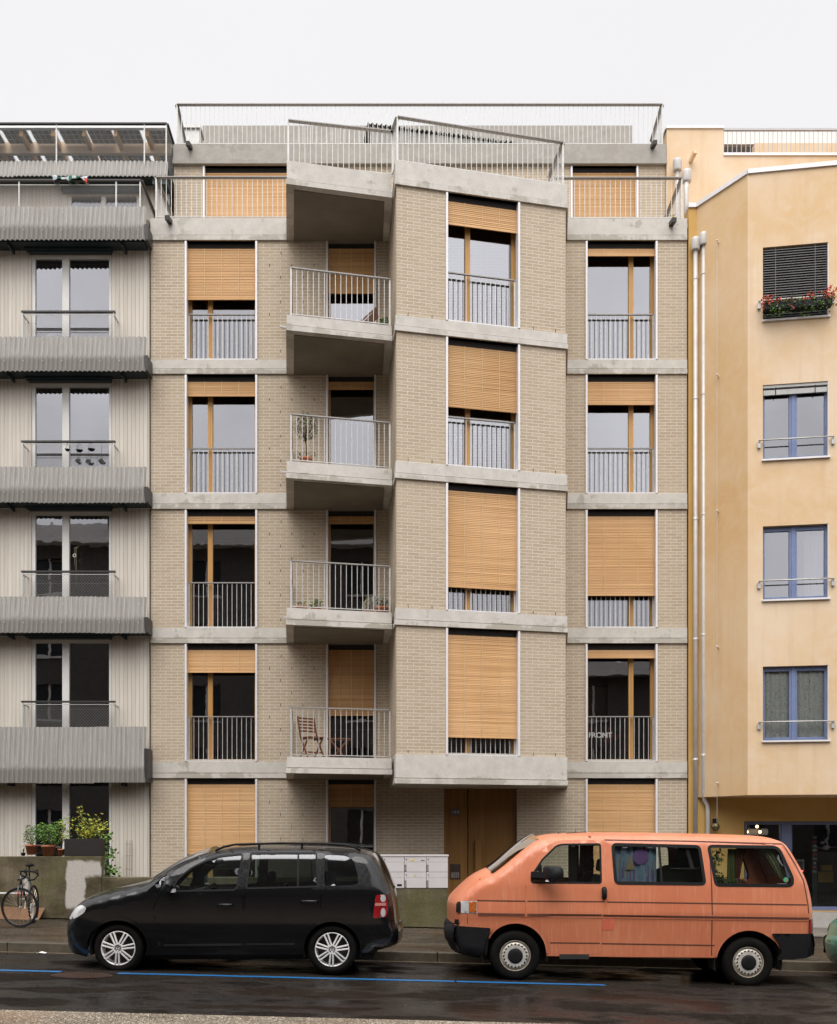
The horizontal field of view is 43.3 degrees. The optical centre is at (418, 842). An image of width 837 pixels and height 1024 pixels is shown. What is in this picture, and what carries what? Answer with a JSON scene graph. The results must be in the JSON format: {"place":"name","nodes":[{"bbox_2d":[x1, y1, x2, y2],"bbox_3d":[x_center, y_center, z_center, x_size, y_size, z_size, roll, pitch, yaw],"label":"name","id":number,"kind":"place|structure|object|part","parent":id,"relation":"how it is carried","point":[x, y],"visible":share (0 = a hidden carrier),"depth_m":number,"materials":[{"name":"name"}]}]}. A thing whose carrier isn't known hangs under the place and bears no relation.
{"place":"outdoors","nodes":[
{"label":"outdoors","id":0,"kind":"place"},
{"bbox_2d":[0,1010,551,1023],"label":"pavement","id":1,"kind":"structure","parent":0,"point":[33,1017],"depth_m":9.93,"materials":[{"name":"white concrete"}]},
{"bbox_2d":[0,1006,708,1023],"bbox_3d":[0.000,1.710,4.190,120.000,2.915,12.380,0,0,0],"label":"kerb","id":2,"kind":"object","parent":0,"point":[321,1015],"visible":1,"depth_m":10.28,"materials":[{"name":"white concrete"}]},
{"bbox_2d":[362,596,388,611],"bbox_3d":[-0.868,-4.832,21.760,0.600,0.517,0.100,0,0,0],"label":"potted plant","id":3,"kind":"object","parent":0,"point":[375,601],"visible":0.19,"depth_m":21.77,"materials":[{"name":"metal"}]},
{"bbox_2d":[0,919,830,960],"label":"pavement","id":4,"kind":"structure","parent":0,"point":[413,939],"depth_m":16.90,"materials":[{"name":"grey concrete"}]},
{"bbox_2d":[1,863,38,926],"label":"bicycle","id":5,"kind":"object","parent":4,"relation":"on","point":[31,905],"visible":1,"depth_m":17.64,"materials":[{"name":"black metal"}]},
{"bbox_2d":[0,907,44,919],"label":"wooden board","id":6,"kind":"object","parent":4,"relation":"on","point":[12,915],"visible":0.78,"depth_m":19.36,"materials":[{"name":"brown wood"}]},
{"bbox_2d":[46,918,823,937],"bbox_3d":[0.300,1.576,19.520,16.400,0.420,0.040,0,0,0],"label":"property line channel","id":7,"kind":"object","parent":4,"relation":"on","point":[443,928],"visible":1,"depth_m":19.50,"materials":[{"name":"grey concrete"}]},
{"bbox_2d":[0,941,836,1023],"bbox_3d":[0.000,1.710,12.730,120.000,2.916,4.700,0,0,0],"label":"road","id":8,"kind":"structure","parent":0,"point":[634,994],"depth_m":12.13,"materials":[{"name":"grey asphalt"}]},
{"bbox_2d":[0,969,60,971],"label":"parking line","id":9,"kind":"object","parent":8,"relation":"on","point":[30,970],"visible":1,"depth_m":13.07,"materials":[{"name":"blue paint"}]},
{"bbox_2d":[51,972,112,977],"bbox_3d":[-4.063,1.602,12.750,0.720,0.024,0.540,0,0,0],"label":"manhole cover","id":10,"kind":"object","parent":8,"relation":"on","point":[81,975],"visible":1,"depth_m":12.72,"materials":[{"name":"metal"}]},
{"bbox_2d":[0,122,174,876],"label":"apartment building","id":11,"kind":"structure","parent":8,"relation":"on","point":[76,369],"depth_m":22.52,"materials":[{"name":"white paint"}]},
{"bbox_2d":[24,247,112,336],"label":"window","id":12,"kind":"structure","parent":11,"relation":"in","point":[58,282],"depth_m":23.34,"materials":[{"name":"glass"}]},
{"bbox_2d":[24,376,112,466],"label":"window","id":13,"kind":"structure","parent":11,"relation":"in","point":[59,411],"depth_m":23.53,"materials":[{"name":"glass"}]},
{"bbox_2d":[24,506,112,596],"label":"window","id":14,"kind":"structure","parent":11,"relation":"in","point":[56,536],"depth_m":23.80,"materials":[{"name":"black glass"}]},
{"bbox_2d":[24,635,112,726],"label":"window","id":15,"kind":"structure","parent":11,"relation":"in","point":[64,667],"depth_m":24.05,"materials":[{"name":"glass"}]},
{"bbox_2d":[53,175,88,185],"bbox_3d":[-7.295,-13.897,22.200,0.726,0.232,0.230,0,0,0],"label":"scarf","id":16,"kind":"object","parent":11,"relation":"hanging from","point":[70,177],"visible":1,"depth_m":22.14,"materials":[{"name":"fabric"}]},
{"bbox_2d":[32,783,110,875],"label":"window","id":17,"kind":"structure","parent":11,"relation":"in","point":[51,802],"depth_m":24.64,"materials":[{"name":"white paint"}]},
{"bbox_2d":[0,126,173,175],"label":"pergola","id":18,"kind":"object","parent":11,"relation":"on","point":[85,152],"visible":0.42,"depth_m":26.21,"materials":[{"name":"metal"}]},
{"bbox_2d":[61,182,141,206],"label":"window","id":19,"kind":"structure","parent":11,"relation":"in","point":[102,189],"depth_m":24.29,"materials":[{"name":"white paint"}]},
{"bbox_2d":[67,842,402,973],"bbox_3d":[-2.400,0.831,14.198,4.391,1.674,2.332,0,0,0],"label":"parked car","id":20,"kind":"object","parent":8,"relation":"on","point":[328,907],"visible":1,"depth_m":13.33,"materials":[{"name":"black paint"}]},
{"bbox_3d":[-2.769,0.750,13.386,1.148,1.292,0.274,0,0,0],"label":"door","id":21,"kind":"part","parent":20,"relation":"part of","materials":[{"name":"black paint"}]},
{"bbox_3d":[-2.769,0.750,15.009,1.148,1.292,0.274,0,0,0],"label":"door","id":22,"kind":"part","parent":20,"relation":"part of","materials":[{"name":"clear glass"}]},
{"bbox_3d":[-1.708,0.745,13.389,0.975,1.303,0.280,0,0,0],"label":"door","id":23,"kind":"part","parent":20,"relation":"part of","materials":[{"name":"black paint"}]},
{"bbox_3d":[-0.981,0.348,13.395,0.429,0.392,0.129,0,0,0],"label":"side window","id":24,"kind":"part","parent":20,"relation":"part of","materials":[{"name":"black glass"}]},
{"bbox_3d":[-0.450,0.366,14.198,0.295,0.495,1.245,0,0,0],"label":"rear window","id":25,"kind":"part","parent":20,"relation":"part of","materials":[{"name":"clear glass"}]},
{"bbox_2d":[117,973,453,981],"bbox_3d":[-1.638,1.666,13.060,4.162,0.101,0.132,0,0,0],"label":"parking line","id":26,"kind":"object","parent":8,"relation":"on","point":[286,977],"visible":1,"depth_m":13.06,"materials":[{"name":"blue paint"}]},
{"bbox_2d":[0,951,826,971],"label":"gutter","id":27,"kind":"object","parent":8,"relation":"on","point":[490,963],"visible":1,"depth_m":15.16,"materials":[{"name":"concrete"}]},
{"bbox_2d":[150,103,686,896],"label":"apartment building","id":28,"kind":"structure","parent":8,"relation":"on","point":[502,397],"depth_m":22.53,"materials":[{"name":"beige brick"}]},
{"bbox_2d":[185,779,256,876],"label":"window","id":29,"kind":"structure","parent":28,"relation":"in","point":[218,812],"depth_m":22.59,"materials":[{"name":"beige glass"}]},
{"bbox_2d":[185,644,256,761],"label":"window","id":30,"kind":"structure","parent":28,"relation":"in","point":[221,679],"depth_m":24.24,"materials":[{"name":"black glass"}]},
{"bbox_2d":[185,510,256,627],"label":"window","id":31,"kind":"structure","parent":28,"relation":"in","point":[221,546],"depth_m":24.57,"materials":[{"name":"black glass"}]},
{"bbox_2d":[185,375,256,492],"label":"window","id":32,"kind":"structure","parent":28,"relation":"in","point":[221,412],"depth_m":24.24,"materials":[{"name":"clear glass"}]},
{"bbox_2d":[185,241,256,359],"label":"window","id":33,"kind":"structure","parent":28,"relation":"in","point":[221,279],"depth_m":22.62,"materials":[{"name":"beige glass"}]},
{"bbox_2d":[203,166,286,216],"bbox_3d":[-3.655,-14.504,24.519,2.671,2.344,0.202,0,0,0],"label":"window","id":34,"kind":"structure","parent":28,"relation":"in","point":[217,193],"depth_m":24.51,"materials":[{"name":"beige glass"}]},
{"bbox_2d":[296,601,306,608],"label":"potted plant","id":35,"kind":"object","parent":28,"relation":"on","point":[301,605],"visible":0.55,"depth_m":20.98,"materials":[{"name":"green plant"}]},
{"bbox_2d":[294,412,318,462],"bbox_3d":[-2.240,-8.002,21.001,0.508,1.117,0.503,0,0,-28],"label":"olive tree","id":36,"kind":"object","parent":28,"relation":"on","point":[305,439],"visible":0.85,"depth_m":20.95,"materials":[{"name":"green plant"}]},
{"bbox_2d":[297,716,324,756],"bbox_3d":[-2.189,-2.124,21.509,0.402,0.914,0.487,0,0,-35],"label":"folding chair","id":37,"kind":"object","parent":28,"relation":"on","point":[316,738],"visible":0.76,"depth_m":21.55,"materials":[{"name":"brown wood"}]},
{"bbox_2d":[309,598,322,608],"bbox_3d":[-2.034,-4.722,21.046,0.299,0.284,0.263,0,0,0],"label":"potted plant","id":38,"kind":"object","parent":28,"relation":"on","point":[316,602],"visible":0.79,"depth_m":21.01,"materials":[{"name":"green plant"}]},
{"bbox_2d":[327,738,351,757],"bbox_3d":[-1.644,-1.912,22.000,0.480,0.490,0.440,0,0,0],"label":"folding table","id":39,"kind":"object","parent":28,"relation":"on","point":[339,739],"visible":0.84,"depth_m":21.80,"materials":[{"name":"brown wood"}]},
{"bbox_2d":[326,779,375,850],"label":"window","id":40,"kind":"structure","parent":28,"relation":"in","point":[350,804],"depth_m":22.77,"materials":[{"name":"black glass"}]},
{"bbox_2d":[326,644,375,757],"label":"window","id":41,"kind":"structure","parent":28,"relation":"in","point":[350,669],"depth_m":22.59,"materials":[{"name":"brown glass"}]},
{"bbox_2d":[326,510,375,610],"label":"window","id":42,"kind":"structure","parent":28,"relation":"in","point":[350,535],"depth_m":25.05,"materials":[{"name":"black glass"}]},
{"bbox_2d":[326,375,375,467],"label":"window","id":43,"kind":"structure","parent":28,"relation":"in","point":[346,397],"depth_m":24.41,"materials":[{"name":"grey glass"}]},
{"bbox_2d":[326,241,375,323],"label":"window","id":44,"kind":"structure","parent":28,"relation":"in","point":[360,259],"depth_m":22.60,"materials":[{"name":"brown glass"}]},
{"bbox_2d":[363,596,373,611],"bbox_3d":[-1.002,-4.773,21.293,0.249,0.385,0.242,0,0,-25],"label":"potted plant","id":45,"kind":"object","parent":28,"relation":"on","point":[369,606],"visible":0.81,"depth_m":21.28,"materials":[{"name":"green plant"}]},
{"bbox_2d":[360,305,379,323],"bbox_3d":[-1.052,-10.559,21.500,0.500,0.554,0.440,0,0,0],"label":"deck chair","id":46,"kind":"object","parent":28,"relation":"on","point":[370,317],"visible":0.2,"depth_m":21.40,"materials":[{"name":"fabric"}]},
{"bbox_2d":[375,596,388,611],"bbox_3d":[-0.736,-4.773,21.311,0.314,0.385,0.324,0,0,0],"label":"potted plant","id":47,"kind":"object","parent":28,"relation":"on","point":[379,607],"visible":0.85,"depth_m":21.22,"materials":[{"name":"green plant"}]},
{"bbox_2d":[379,317,388,324],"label":"potted plant","id":48,"kind":"object","parent":28,"relation":"on","point":[382,320],"visible":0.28,"depth_m":21.35,"materials":[{"name":"green plant"}]},
{"bbox_2d":[364,122,514,142],"bbox_3d":[0.434,-16.808,26.635,3.686,1.408,1.600,0,0,-11],"label":"roof hut","id":49,"kind":"object","parent":28,"relation":"on","point":[439,137],"visible":0.25,"depth_m":25.80,"materials":[{"name":"grey metal"}]},
{"bbox_2d":[450,864,459,878],"bbox_3d":[0.788,0.623,22.630,0.220,0.320,0.018,0,0,0],"label":"intercom","id":50,"kind":"object","parent":28,"relation":"attached to","point":[454,871],"visible":1,"depth_m":22.62,"materials":[{"name":"grey metal"}]},
{"bbox_2d":[451,809,459,814],"bbox_3d":[0.788,-0.651,22.631,0.190,0.130,0.016,0,0,0],"label":"number plate","id":51,"kind":"object","parent":28,"relation":"attached to","point":[455,811],"visible":1,"depth_m":22.62,"materials":[{"name":"grey metal"}]},
{"bbox_2d":[446,628,519,755],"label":"window","id":52,"kind":"structure","parent":28,"relation":"in","point":[483,666],"depth_m":21.08,"materials":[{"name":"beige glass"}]},
{"bbox_2d":[446,483,519,613],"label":"window","id":53,"kind":"structure","parent":28,"relation":"in","point":[483,523],"depth_m":21.08,"materials":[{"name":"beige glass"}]},
{"bbox_2d":[446,337,519,470],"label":"window","id":54,"kind":"structure","parent":28,"relation":"in","point":[479,376],"depth_m":21.12,"materials":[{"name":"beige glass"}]},
{"bbox_2d":[446,192,519,328],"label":"window","id":55,"kind":"structure","parent":28,"relation":"in","point":[466,213],"depth_m":21.17,"materials":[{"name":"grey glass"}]},
{"bbox_2d":[468,789,515,876],"bbox_3d":[1.584,0.208,22.635,1.036,3.105,0.150,0,0,0],"label":"entrance door","id":56,"kind":"structure","parent":28,"relation":"in","point":[491,812],"depth_m":22.65,"materials":[{"name":"brown wood"}]},
{"bbox_2d":[571,166,637,216],"bbox_3d":[4.306,-14.504,24.519,1.567,2.344,0.202,0,0,0],"label":"window","id":57,"kind":"structure","parent":28,"relation":"in","point":[594,189],"depth_m":24.51,"materials":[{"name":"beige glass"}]},
{"bbox_2d":[585,779,657,873],"bbox_3d":[4.330,0.107,22.594,1.535,2.956,0.212,0,0,0],"label":"window","id":58,"kind":"structure","parent":28,"relation":"in","point":[611,805],"depth_m":22.59,"materials":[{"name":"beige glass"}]},
{"bbox_2d":[585,644,657,761],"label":"window","id":59,"kind":"structure","parent":28,"relation":"in","point":[621,680],"depth_m":24.78,"materials":[{"name":"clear glass"}]},
{"bbox_2d":[589,724,612,740],"bbox_3d":[4.015,-2.377,22.799,0.676,0.382,0.014,0,0,0],"label":"window lettering","id":60,"kind":"object","parent":59,"relation":"attached to","point":[602,735],"depth_m":22.80},
{"bbox_2d":[585,510,657,627],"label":"window","id":61,"kind":"structure","parent":28,"relation":"in","point":[621,547],"depth_m":22.59,"materials":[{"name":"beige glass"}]},
{"bbox_2d":[585,375,657,492],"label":"window","id":62,"kind":"structure","parent":28,"relation":"in","point":[621,413],"depth_m":24.13,"materials":[{"name":"grey glass"}]},
{"bbox_2d":[585,241,657,359],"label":"window","id":63,"kind":"structure","parent":28,"relation":"in","point":[621,280],"depth_m":23.86,"materials":[{"name":"grey glass"}]},
{"bbox_2d":[0,941,836,971],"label":"kerb","id":64,"kind":"structure","parent":8,"relation":"on","point":[386,955],"depth_m":15.21,"materials":[{"name":"concrete"}]},
{"bbox_2d":[456,981,605,985],"bbox_3d":[1.391,1.740,13.060,1.843,0.045,0.132,0,0,0],"label":"parking line","id":65,"kind":"object","parent":8,"relation":"on","point":[531,983],"visible":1,"depth_m":13.06,"materials":[{"name":"blue paint"}]},
{"bbox_2d":[444,830,814,985],"bbox_3d":[2.721,0.830,14.217,4.762,2.008,2.380,0,0,0],"label":"parked van","id":66,"kind":"object","parent":8,"relation":"on","point":[514,912],"visible":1,"depth_m":13.33,"materials":[{"name":"paint"}]},
{"bbox_3d":[1.864,0.692,15.080,1.032,1.448,0.199,0,0,0],"label":"door","id":67,"kind":"part","parent":66,"relation":"part of","materials":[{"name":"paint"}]},
{"bbox_3d":[1.864,0.692,13.355,1.032,1.448,0.199,0,0,0],"label":"door","id":68,"kind":"part","parent":66,"relation":"part of","materials":[{"name":"paint"}]},
{"bbox_3d":[3.039,0.273,15.066,1.178,0.537,0.110,0,0,0],"label":"side window","id":69,"kind":"part","parent":66,"relation":"part of","materials":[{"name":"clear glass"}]},
{"bbox_3d":[3.039,0.273,13.363,1.178,0.537,0.101,0,0,0],"label":"side window","id":70,"kind":"part","parent":66,"relation":"part of","materials":[{"name":"black glass"}]},
{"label":"side window","id":71,"kind":"part","parent":66,"relation":"part of","materials":[{"name":"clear glass"}]},
{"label":"side window","id":72,"kind":"part","parent":66,"relation":"part of","materials":[{"name":"black glass"}]},
{"bbox_2d":[823,918,836,964],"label":"parked car","id":73,"kind":"object","parent":8,"relation":"on","point":[830,944],"visible":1,"depth_m":14.44,"materials":[{"name":"green paint"}]},
{"bbox_2d":[0,0,836,161],"label":"sky","id":74,"kind":"structure","parent":0,"point":[728,63],"materials":[{"name":"white"}]},
{"bbox_2d":[813,927,827,936],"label":"forecourt","id":75,"kind":"structure","parent":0,"point":[822,932],"depth_m":21.03,"materials":[{"name":"grey concrete"}]},
{"bbox_2d":[663,125,836,927],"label":"apartment building","id":76,"kind":"structure","parent":75,"relation":"on","point":[760,209],"depth_m":21.54,"materials":[{"name":"paint"}]},
{"bbox_2d":[711,818,719,830],"bbox_3d":[6.284,-0.377,22.383,0.188,0.263,0.274,0,0,0],"label":"wall lamp","id":77,"kind":"object","parent":76,"relation":"attached to","point":[715,825],"visible":1,"depth_m":22.30,"materials":[{"name":"black plastic"}]},
{"bbox_2d":[747,825,767,834],"bbox_3d":[7.533,-0.351,23.600,0.520,0.366,0.140,0,0,0],"label":"tube lamp","id":78,"kind":"object","parent":76,"relation":"hanging from","point":[756,832],"visible":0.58,"depth_m":23.54,"materials":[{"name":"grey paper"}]},
{"bbox_2d":[757,243,834,321],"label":"window","id":79,"kind":"structure","parent":76,"relation":"in","point":[800,271],"depth_m":21.31,"materials":[{"name":"blue paint"}]},
{"bbox_2d":[757,382,834,461],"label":"window","id":80,"kind":"structure","parent":76,"relation":"in","point":[795,416],"depth_m":22.22,"materials":[{"name":"glass"}]},
{"bbox_2d":[757,524,834,601],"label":"window","id":81,"kind":"structure","parent":76,"relation":"in","point":[795,558],"depth_m":21.43,"materials":[{"name":"glass"}]},
{"bbox_2d":[757,665,834,741],"bbox_3d":[7.591,-2.788,21.287,1.484,1.532,0.294,0,0,9],"label":"window","id":82,"kind":"structure","parent":76,"relation":"in","point":[795,699],"depth_m":21.37,"materials":[{"name":"glass"}]},
{"bbox_2d":[759,285,836,317],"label":"flower box","id":83,"kind":"object","parent":76,"relation":"attached to","point":[780,305],"visible":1,"depth_m":21.00,"materials":[{"name":"green plastic"}]},
{"bbox_2d":[796,860,803,871],"bbox_3d":[8.440,0.520,23.434,0.220,0.284,0.131,0,0,0],"label":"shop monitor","id":84,"kind":"object","parent":76,"relation":"in","point":[800,863],"visible":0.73,"depth_m":23.39,"materials":[{"name":"black"}]},
{"bbox_2d":[811,836,816,905],"bbox_3d":[8.706,0.686,23.219,0.100,1.647,0.062,0,0,0],"label":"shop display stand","id":85,"kind":"object","parent":76,"relation":"on","point":[814,872],"visible":0.97,"depth_m":23.20,"materials":[{"name":"black metal"}]},
{"bbox_2d":[805,852,836,905],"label":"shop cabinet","id":86,"kind":"object","parent":76,"relation":"in","point":[826,878],"visible":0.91,"depth_m":24.10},
{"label":"garden bed","id":87,"kind":"structure","parent":0,"visible":0},
{"bbox_2d":[0,856,104,919],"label":"garden wall","id":88,"kind":"structure","parent":87,"relation":"on","point":[65,885],"depth_m":19.50,"materials":[{"name":"concrete"}]},
{"bbox_2d":[0,892,27,894],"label":"wall rail","id":89,"kind":"object","parent":88,"relation":"attached to","point":[11,893],"depth_m":19.38,"materials":[{"name":"metal"}]},
{"bbox_2d":[23,825,39,854],"bbox_3d":[-7.198,-0.054,19.620,0.321,0.563,0.326,0,0,0],"label":"potted plant","id":90,"kind":"object","parent":88,"relation":"on","point":[31,848],"visible":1,"depth_m":19.58,"materials":[{"name":"green plant"}]},
{"bbox_2d":[32,821,65,855],"bbox_3d":[-6.873,-0.081,19.619,0.529,0.659,0.497,0,0,27],"label":"potted plant","id":91,"kind":"object","parent":88,"relation":"on","point":[48,849],"visible":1,"depth_m":19.56,"materials":[{"name":"green plant"}]},
{"bbox_2d":[57,814,75,855],"bbox_3d":[-6.551,-0.140,19.595,0.345,0.775,0.283,0,0,0],"label":"potted plant","id":92,"kind":"object","parent":88,"relation":"on","point":[61,850],"visible":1,"depth_m":19.59,"materials":[{"name":"green plant"}]},
{"bbox_2d":[64,804,111,855],"bbox_3d":[-6.112,-0.238,19.669,0.875,0.981,0.449,0,0,0],"label":"planter box","id":93,"kind":"object","parent":88,"relation":"on","point":[92,846],"visible":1,"depth_m":19.51,"materials":[{"name":"grey metal"}]},
{"bbox_2d":[100,831,120,876],"bbox_3d":[-6.501,0.685,22.010,0.664,1.850,0.344,0,0,0],"label":"climbing plant","id":94,"kind":"object","parent":87,"relation":"on","point":[107,855],"visible":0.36,"depth_m":21.98,"materials":[{"name":"green plant"}]},
{"bbox_2d":[102,877,237,891],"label":"garden wall","id":95,"kind":"structure","parent":87,"relation":"on","point":[108,883],"depth_m":19.50,"materials":[{"name":"concrete"}]},
{"bbox_2d":[396,888,447,928],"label":"garden wall","id":96,"kind":"structure","parent":87,"relation":"on","point":[423,907],"depth_m":19.50,"materials":[{"name":"concrete"}]},
{"bbox_2d":[381,855,448,887],"bbox_3d":[-0.262,0.535,19.660,1.642,0.616,0.360,0,0,0],"label":"letterbox unit","id":97,"kind":"object","parent":96,"relation":"on","point":[418,871],"visible":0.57,"depth_m":19.49,"materials":[{"name":"metal"}]},
{"bbox_3d":[-0.463,0.401,19.498,0.396,0.281,0.032,0,0,0],"label":"letterbox door","id":98,"kind":"part","parent":97,"relation":"part of","materials":[{"name":"metal"}]},
{"bbox_3d":[-0.463,0.692,19.500,0.396,0.289,0.028,0,0,0],"label":"letterbox door","id":99,"kind":"part","parent":97,"relation":"part of","materials":[{"name":"metal"}]},
{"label":"letterbox door","id":100,"kind":"part","parent":97,"relation":"part of","materials":[{"name":"metal"}]},
{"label":"letterbox door","id":101,"kind":"part","parent":97,"relation":"part of","materials":[{"name":"metal"}]},
{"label":"letterbox door","id":102,"kind":"part","parent":97,"relation":"part of","materials":[{"name":"metal"}]},
{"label":"letterbox door","id":103,"kind":"part","parent":97,"relation":"part of","materials":[{"name":"metal"}]}
]}

